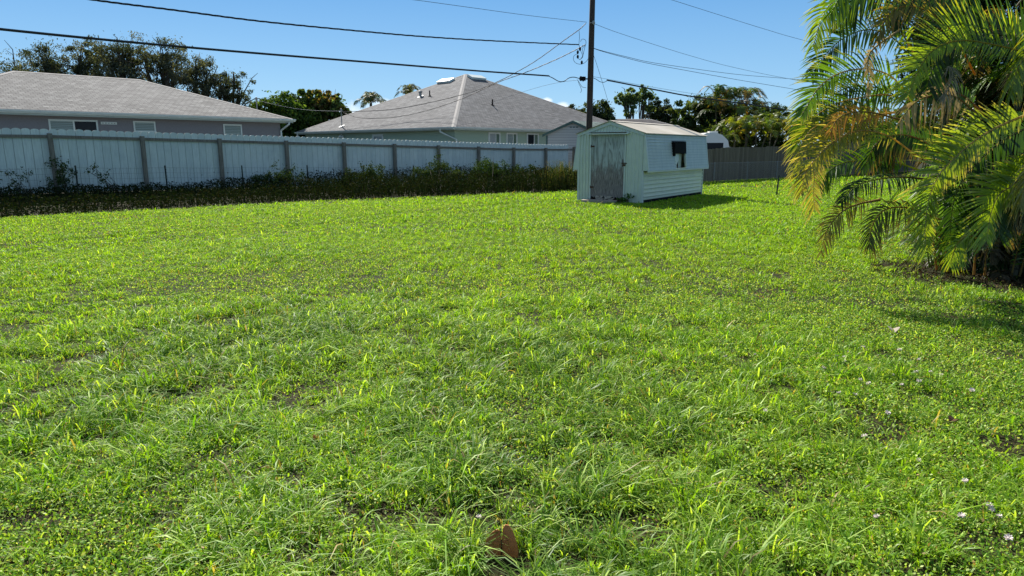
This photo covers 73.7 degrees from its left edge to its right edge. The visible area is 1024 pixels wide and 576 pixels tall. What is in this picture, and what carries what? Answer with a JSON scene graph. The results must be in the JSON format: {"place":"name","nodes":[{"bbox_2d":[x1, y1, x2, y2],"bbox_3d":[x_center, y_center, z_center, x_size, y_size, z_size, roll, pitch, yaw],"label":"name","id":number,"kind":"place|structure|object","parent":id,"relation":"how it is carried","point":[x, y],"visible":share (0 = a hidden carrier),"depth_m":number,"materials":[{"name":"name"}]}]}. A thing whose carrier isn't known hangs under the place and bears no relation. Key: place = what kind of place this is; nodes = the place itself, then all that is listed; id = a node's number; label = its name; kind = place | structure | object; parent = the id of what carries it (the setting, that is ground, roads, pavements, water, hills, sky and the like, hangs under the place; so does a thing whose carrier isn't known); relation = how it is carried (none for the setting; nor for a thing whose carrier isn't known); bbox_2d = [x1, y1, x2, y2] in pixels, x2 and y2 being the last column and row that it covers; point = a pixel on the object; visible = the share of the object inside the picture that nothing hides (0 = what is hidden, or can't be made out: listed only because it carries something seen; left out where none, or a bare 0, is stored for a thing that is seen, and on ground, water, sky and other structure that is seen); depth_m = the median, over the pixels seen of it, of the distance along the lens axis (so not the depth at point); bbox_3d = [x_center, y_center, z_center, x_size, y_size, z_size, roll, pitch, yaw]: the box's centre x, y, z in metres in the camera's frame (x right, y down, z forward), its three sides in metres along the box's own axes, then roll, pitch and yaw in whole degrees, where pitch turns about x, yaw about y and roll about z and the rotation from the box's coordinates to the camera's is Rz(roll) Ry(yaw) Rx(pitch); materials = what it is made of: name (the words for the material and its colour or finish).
{"place":"outdoors","nodes":[
{"label":"outdoors","id":0,"kind":"place"},
{"bbox_2d":[90,0,578,44],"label":"overhead wire","id":1,"kind":"object","parent":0,"point":[120,3],"visible":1,"depth_m":19.46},
{"bbox_2d":[0,0,1016,146],"label":"sky","id":2,"kind":"structure","parent":0,"point":[669,24],"materials":[{"name":"blue"}]},
{"bbox_2d":[0,150,1023,575],"bbox_3d":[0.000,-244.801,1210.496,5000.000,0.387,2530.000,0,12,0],"label":"ground","id":3,"kind":"structure","parent":0,"point":[500,570],"depth_m":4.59,"materials":[{"name":"green plant"}]},
{"bbox_2d":[0,166,32,196],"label":"sapling","id":4,"kind":"object","parent":3,"relation":"on","point":[14,182],"visible":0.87,"depth_m":18.53,"materials":[{"name":"green plant"}]},
{"bbox_2d":[0,40,44,73],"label":"dark tree","id":5,"kind":"object","parent":3,"relation":"on","point":[17,67],"visible":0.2,"depth_m":44.24,"materials":[{"name":"green plant"}]},
{"bbox_2d":[16,36,79,74],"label":"dark tree","id":6,"kind":"object","parent":3,"relation":"on","point":[50,65],"visible":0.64,"depth_m":44.67,"materials":[{"name":"green plant"}]},
{"bbox_2d":[44,156,77,191],"bbox_3d":[-13.031,-3.277,19.537,1.170,1.244,0.866,0,12,0],"label":"climbing vine","id":7,"kind":"object","parent":3,"relation":"on","point":[62,180],"visible":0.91,"depth_m":19.45,"materials":[{"name":"green plant"}]},
{"bbox_2d":[63,39,107,76],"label":"dark tree","id":8,"kind":"object","parent":3,"relation":"on","point":[80,64],"visible":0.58,"depth_m":45.47,"materials":[{"name":"green plant"}]},
{"bbox_2d":[85,163,118,192],"bbox_3d":[-11.878,-3.186,19.778,0.892,0.970,0.485,-6,13,-27],"label":"climbing vine","id":9,"kind":"object","parent":3,"relation":"on","point":[99,175],"visible":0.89,"depth_m":19.78,"materials":[{"name":"green plant"}]},
{"bbox_2d":[82,31,155,80],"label":"dark tree","id":10,"kind":"object","parent":3,"relation":"on","point":[116,68],"visible":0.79,"depth_m":44.40,"materials":[{"name":"green plant"}]},
{"bbox_2d":[0,71,295,136],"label":"grey house","id":11,"kind":"structure","parent":3,"relation":"on","point":[39,101],"depth_m":28.91,"materials":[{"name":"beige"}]},
{"bbox_2d":[48,119,98,131],"bbox_3d":[-17.186,-6.113,26.839,0.060,0.979,1.693,10,16,42],"label":"window","id":12,"kind":"structure","parent":11,"relation":"in","point":[57,124],"depth_m":26.76,"materials":[{"name":"clear glass"}]},
{"bbox_2d":[133,121,156,132],"bbox_3d":[-15.412,-6.766,28.657,0.060,0.460,0.870,10,16,42],"label":"window","id":13,"kind":"structure","parent":11,"relation":"in","point":[139,126],"depth_m":28.67,"materials":[{"name":"white glass"}]},
{"bbox_2d":[223,124,242,135],"bbox_3d":[-12.831,-7.223,31.403,0.060,0.606,0.876,10,16,42],"label":"window","id":14,"kind":"structure","parent":11,"relation":"in","point":[230,129],"depth_m":31.40,"materials":[{"name":"white glass"}]},
{"bbox_2d":[120,34,196,89],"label":"dark tree","id":15,"kind":"object","parent":3,"relation":"on","point":[163,62],"visible":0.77,"depth_m":45.51,"materials":[{"name":"green plant"}]},
{"bbox_2d":[172,53,231,101],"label":"dark tree","id":16,"kind":"object","parent":3,"relation":"on","point":[205,85],"visible":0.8,"depth_m":46.77,"materials":[{"name":"green plant"}]},
{"bbox_2d":[213,68,266,107],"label":"dark tree","id":17,"kind":"object","parent":3,"relation":"on","point":[234,94],"visible":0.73,"depth_m":47.95,"materials":[{"name":"green plant"}]},
{"bbox_2d":[1,165,530,198],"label":"hedge","id":18,"kind":"object","parent":3,"relation":"on","point":[241,167],"visible":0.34,"depth_m":20.69,"materials":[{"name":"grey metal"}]},
{"bbox_2d":[249,160,305,194],"bbox_3d":[-7.959,-3.757,23.298,1.922,1.309,1.393,0,12,0],"label":"shrub","id":19,"kind":"object","parent":3,"relation":"on","point":[279,174],"visible":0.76,"depth_m":23.20,"materials":[{"name":"green plant"}]},
{"bbox_2d":[250,90,317,136],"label":"leafy tree","id":20,"kind":"object","parent":3,"relation":"on","point":[298,114],"visible":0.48,"depth_m":55.50,"materials":[{"name":"green plant"}]},
{"bbox_2d":[0,128,575,193],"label":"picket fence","id":21,"kind":"object","parent":3,"relation":"on","point":[127,152],"visible":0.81,"depth_m":22.92,"materials":[{"name":"white wood"}]},
{"bbox_2d":[0,159,576,217],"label":"fence weeds","id":22,"kind":"object","parent":3,"relation":"on","point":[398,185],"visible":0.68,"depth_m":22.08,"materials":[{"name":"green plant"}]},
{"bbox_2d":[296,89,351,127],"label":"leafy tree","id":23,"kind":"object","parent":3,"relation":"on","point":[328,105],"visible":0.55,"depth_m":57.40,"materials":[{"name":"green plant"}]},
{"bbox_2d":[342,161,385,193],"bbox_3d":[-5.441,-4.018,24.801,1.721,1.200,2.358,0,12,0],"label":"shrub","id":24,"kind":"object","parent":3,"relation":"on","point":[370,169],"visible":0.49,"depth_m":25.08,"materials":[{"name":"green plant"}]},
{"bbox_2d":[353,91,386,108],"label":"coconut palm","id":25,"kind":"object","parent":3,"relation":"on","point":[370,98],"visible":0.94,"depth_m":71.96,"materials":[{"name":"green plant"}]},
{"bbox_2d":[393,83,420,98],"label":"coconut palm","id":26,"kind":"object","parent":3,"relation":"on","point":[409,88],"visible":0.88,"depth_m":76.68,"materials":[{"name":"green plant"}]},
{"bbox_2d":[409,149,465,194],"bbox_3d":[-2.600,-4.458,25.972,1.916,1.622,3.440,-6,13,-27],"label":"shrub","id":27,"kind":"object","parent":3,"relation":"on","point":[443,165],"visible":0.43,"depth_m":26.47,"materials":[{"name":"green plant"}]},
{"bbox_2d":[294,74,606,144],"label":"green house","id":28,"kind":"structure","parent":3,"relation":"on","point":[522,118],"depth_m":47.78,"materials":[{"name":"grey"}]},
{"bbox_2d":[372,134,383,139],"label":"window","id":29,"kind":"structure","parent":28,"relation":"in","point":[374,136],"depth_m":47.17,"materials":[{"name":"white glass"}]},
{"bbox_2d":[488,132,500,142],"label":"window","id":30,"kind":"structure","parent":28,"relation":"in","point":[493,137],"depth_m":44.05,"materials":[{"name":"white glass"}]},
{"bbox_2d":[506,133,517,143],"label":"window","id":31,"kind":"structure","parent":28,"relation":"in","point":[512,138],"depth_m":45.18,"materials":[{"name":"white glass"}]},
{"bbox_2d":[526,133,538,143],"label":"window","id":32,"kind":"structure","parent":28,"relation":"in","point":[531,138],"depth_m":46.57,"materials":[{"name":"clear glass"}]},
{"bbox_2d":[457,156,518,193],"bbox_3d":[-1.282,-4.509,26.854,2.442,1.391,3.788,4,12,21],"label":"shrub","id":33,"kind":"object","parent":3,"relation":"on","point":[485,167],"visible":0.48,"depth_m":27.51,"materials":[{"name":"green plant"}]},
{"bbox_2d":[485,524,518,557],"bbox_3d":[-0.042,1.018,2.736,0.136,0.134,0.040,0,12,0],"label":"dry leaf","id":34,"kind":"object","parent":3,"relation":"on","point":[511,549],"visible":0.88,"depth_m":2.74,"materials":[{"name":"plant"}]},
{"bbox_2d":[513,162,543,191],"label":"shrub","id":35,"kind":"object","parent":3,"relation":"on","point":[521,170],"visible":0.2,"depth_m":28.45,"materials":[{"name":"green plant"}]},
{"bbox_2d":[542,120,602,170],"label":"outbuilding","id":36,"kind":"structure","parent":3,"relation":"on","point":[565,134],"depth_m":39.62,"materials":[{"name":"beige"}]},
{"bbox_2d":[568,101,586,111],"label":"leafy tree","id":37,"kind":"object","parent":3,"relation":"on","point":[571,106],"visible":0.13,"depth_m":77.43,"materials":[{"name":"green plant"}]},
{"bbox_2d":[573,0,594,129],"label":"utility pole","id":38,"kind":"object","parent":3,"relation":"on","point":[589,114],"visible":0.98,"depth_m":29.52,"materials":[{"name":"wood"}]},
{"bbox_2d":[343,45,584,118],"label":"overhead wire","id":39,"kind":"object","parent":38,"relation":"attached to","point":[473,93],"visible":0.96,"depth_m":40.60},
{"bbox_2d":[343,23,585,111],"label":"overhead wire","id":40,"kind":"object","parent":38,"relation":"attached to","point":[475,90],"visible":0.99,"depth_m":41.15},
{"bbox_2d":[417,0,582,21],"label":"overhead wire","id":41,"kind":"object","parent":38,"relation":"attached to","point":[498,11],"visible":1,"depth_m":25.20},
{"bbox_2d":[593,76,791,107],"bbox_3d":[14.731,-10.643,39.272,29.642,1.042,0.289,-9,15,-39],"label":"overhead wire","id":42,"kind":"object","parent":38,"relation":"attached to","point":[685,92],"visible":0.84,"depth_m":34.14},
{"bbox_2d":[607,79,818,114],"bbox_3d":[15.168,-10.554,39.673,28.531,1.244,0.281,-9,15,-39],"label":"overhead wire","id":43,"kind":"object","parent":38,"relation":"attached to","point":[696,96],"visible":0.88,"depth_m":34.98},
{"bbox_2d":[596,24,845,87],"bbox_3d":[14.846,-12.964,40.207,31.527,1.201,1.318,-10,15,-41],"label":"overhead wire","id":44,"kind":"object","parent":38,"relation":"attached to","point":[692,56],"visible":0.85,"depth_m":35.94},
{"bbox_2d":[594,48,879,103],"bbox_3d":[13.668,-11.425,37.806,26.562,1.411,0.888,-9,14,-36],"label":"overhead wire","id":45,"kind":"object","parent":38,"relation":"attached to","point":[687,70],"visible":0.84,"depth_m":34.05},
{"bbox_2d":[595,48,879,87],"bbox_3d":[14.383,-12.262,39.166,29.536,0.324,0.871,-10,15,-39],"label":"overhead wire","id":46,"kind":"object","parent":38,"relation":"attached to","point":[693,68],"visible":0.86,"depth_m":35.55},
{"bbox_2d":[579,99,616,120],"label":"leafy tree","id":47,"kind":"object","parent":3,"relation":"on","point":[603,111],"visible":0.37,"depth_m":72.01,"materials":[{"name":"green plant"}]},
{"bbox_2d":[581,199,616,202],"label":"step slab","id":48,"kind":"structure","parent":3,"relation":"on","point":[596,200],"depth_m":20.67,"materials":[{"name":"concrete"}]},
{"bbox_2d":[617,193,634,202],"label":"weed plant","id":49,"kind":"object","parent":3,"relation":"on","point":[624,199],"visible":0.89,"depth_m":20.53,"materials":[{"name":"green plant"}]},
{"bbox_2d":[613,87,641,118],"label":"slender tree","id":50,"kind":"object","parent":3,"relation":"on","point":[628,100],"visible":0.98,"depth_m":76.94,"materials":[{"name":"green plant"}]},
{"bbox_2d":[573,120,708,203],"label":"garden shed","id":51,"kind":"structure","parent":3,"relation":"on","point":[639,161],"depth_m":21.05,"materials":[{"name":"white wood"}]},
{"bbox_2d":[590,134,626,199],"bbox_3d":[2.919,-3.669,20.825,1.250,1.973,0.102,8,14,34],"label":"door","id":52,"kind":"structure","parent":51,"relation":"in","point":[607,167],"depth_m":20.85,"materials":[{"name":"grey wood"}]},
{"bbox_2d":[675,154,686,168],"bbox_3d":[5.418,-4.134,22.215,0.250,0.495,0.930,8,14,34],"label":"window","id":53,"kind":"structure","parent":51,"relation":"in","point":[678,156],"depth_m":22.47,"materials":[{"name":"glass"}]},
{"bbox_2d":[615,119,670,124],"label":"dark roof house","id":54,"kind":"structure","parent":3,"relation":"on","point":[644,121],"depth_m":72.41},
{"bbox_2d":[634,84,658,118],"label":"slender tree","id":55,"kind":"object","parent":3,"relation":"on","point":[646,94],"visible":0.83,"depth_m":79.16,"materials":[{"name":"green plant"}]},
{"bbox_2d":[644,98,680,124],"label":"leafy tree","id":56,"kind":"object","parent":3,"relation":"on","point":[659,114],"visible":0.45,"depth_m":80.79,"materials":[{"name":"green plant"}]},
{"bbox_2d":[666,88,761,139],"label":"leafy tree","id":57,"kind":"object","parent":3,"relation":"on","point":[686,120],"visible":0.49,"depth_m":49.76,"materials":[{"name":"green plant"}]},
{"bbox_2d":[701,131,728,148],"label":"camper","id":58,"kind":"object","parent":3,"relation":"on","point":[715,139],"visible":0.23,"depth_m":41.07,"materials":[{"name":"white metal"}]},
{"bbox_2d":[707,143,722,148],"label":"window","id":59,"kind":"structure","parent":58,"relation":"in","point":[709,145],"depth_m":41.10,"materials":[{"name":"black glass"}]},
{"bbox_2d":[704,111,801,146],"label":"leafy tree","id":60,"kind":"object","parent":3,"relation":"on","point":[781,140],"visible":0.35,"depth_m":45.61,"materials":[{"name":"green plant"}]},
{"bbox_2d":[704,160,828,181],"bbox_3d":[13.333,-6.225,36.313,15.046,1.020,0.061,-10,15,-40],"label":"chain link fence","id":61,"kind":"object","parent":3,"relation":"on","point":[747,174],"visible":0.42,"depth_m":35.31,"materials":[{"name":"metal"}]},
{"bbox_2d":[755,102,790,125],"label":"umbrella tree","id":62,"kind":"object","parent":3,"relation":"on","point":[772,110],"visible":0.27,"depth_m":82.08,"materials":[{"name":"green plant"}]},
{"bbox_2d":[776,175,779,194],"bbox_3d":[9.382,-3.582,24.128,0.080,0.800,0.060,0,12,0],"label":"steel post","id":63,"kind":"object","parent":3,"relation":"on","point":[777,185],"visible":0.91,"depth_m":24.09,"materials":[{"name":"grey metal"}]},
{"bbox_2d":[703,142,917,180],"bbox_3d":[18.440,-7.949,41.109,31.308,2.327,0.026,-10,15,-40],"label":"board fence","id":64,"kind":"object","parent":3,"relation":"on","point":[750,155],"visible":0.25,"depth_m":36.84,"materials":[{"name":"grey wood"}]},
{"bbox_2d":[797,117,893,142],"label":"areca palm","id":65,"kind":"object","parent":3,"relation":"on","point":[878,123],"visible":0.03,"depth_m":44.63,"materials":[{"name":"green plant"}]},
{"bbox_2d":[800,118,940,154],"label":"leafy tree","id":66,"kind":"object","parent":3,"relation":"on","point":[931,125],"visible":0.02,"depth_m":48.56,"materials":[{"name":"green plant"}]},
{"bbox_2d":[887,325,899,332],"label":"dry leaf","id":67,"kind":"object","parent":3,"relation":"on","point":[895,329],"visible":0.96,"depth_m":5.97,"materials":[{"name":"plant"}]},
{"bbox_2d":[776,0,1023,282],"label":"areca palm","id":68,"kind":"object","parent":3,"relation":"on","point":[985,237],"visible":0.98,"depth_m":7.43,"materials":[{"name":"green plant"}]},
{"bbox_2d":[872,107,950,133],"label":"leafy tree","id":69,"kind":"object","parent":3,"relation":"on","point":[899,116],"visible":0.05,"depth_m":50.16,"materials":[{"name":"green plant"}]},
{"bbox_2d":[867,257,1023,289],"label":"leaf litter","id":70,"kind":"object","parent":3,"relation":"on","point":[981,280],"visible":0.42,"depth_m":8.75,"materials":[{"name":"plant"}]},
{"bbox_2d":[948,415,958,423],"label":"dry leaf","id":71,"kind":"object","parent":3,"relation":"on","point":[950,418],"visible":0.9,"depth_m":3.99,"materials":[{"name":"plant"}]},
{"bbox_2d":[890,0,1023,246],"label":"leafy tree","id":72,"kind":"object","parent":3,"relation":"on","point":[1012,3],"visible":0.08,"depth_m":10.15,"materials":[{"name":"green plant"}]},
{"bbox_2d":[958,512,965,529],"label":"white flower","id":73,"kind":"object","parent":3,"relation":"on","point":[961,515],"visible":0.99,"depth_m":2.92,"materials":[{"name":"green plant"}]},
{"bbox_2d":[1003,533,1012,545],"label":"white flower","id":74,"kind":"object","parent":3,"relation":"on","point":[1007,536],"visible":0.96,"depth_m":2.76,"materials":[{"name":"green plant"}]},
{"bbox_2d":[534,160,576,189],"bbox_3d":[1.815,-4.527,27.271,2.545,1.198,2.007,0,12,0],"label":"bush","id":75,"kind":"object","parent":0,"point":[560,170],"depth_m":27.14,"materials":[{"name":"green plant"}]},
{"bbox_2d":[690,84,774,142],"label":"tree","id":76,"kind":"object","parent":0,"point":[728,93],"visible":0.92,"depth_m":47.79,"materials":[{"name":"green plant"}]},
{"bbox_2d":[712,111,803,146],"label":"areca palm","id":77,"kind":"object","parent":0,"point":[769,123],"visible":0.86,"depth_m":42.99,"materials":[{"name":"green plant"}]},
{"bbox_2d":[673,0,891,62],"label":"overhead wire","id":78,"kind":"object","parent":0,"point":[753,25],"visible":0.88,"depth_m":32.36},
{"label":"overhead wire","id":79,"kind":"object","parent":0,"visible":0},
{"bbox_2d":[0,28,548,76],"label":"overhead wire","id":80,"kind":"object","parent":79,"relation":"attached to","point":[104,39],"visible":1,"depth_m":18.16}
]}

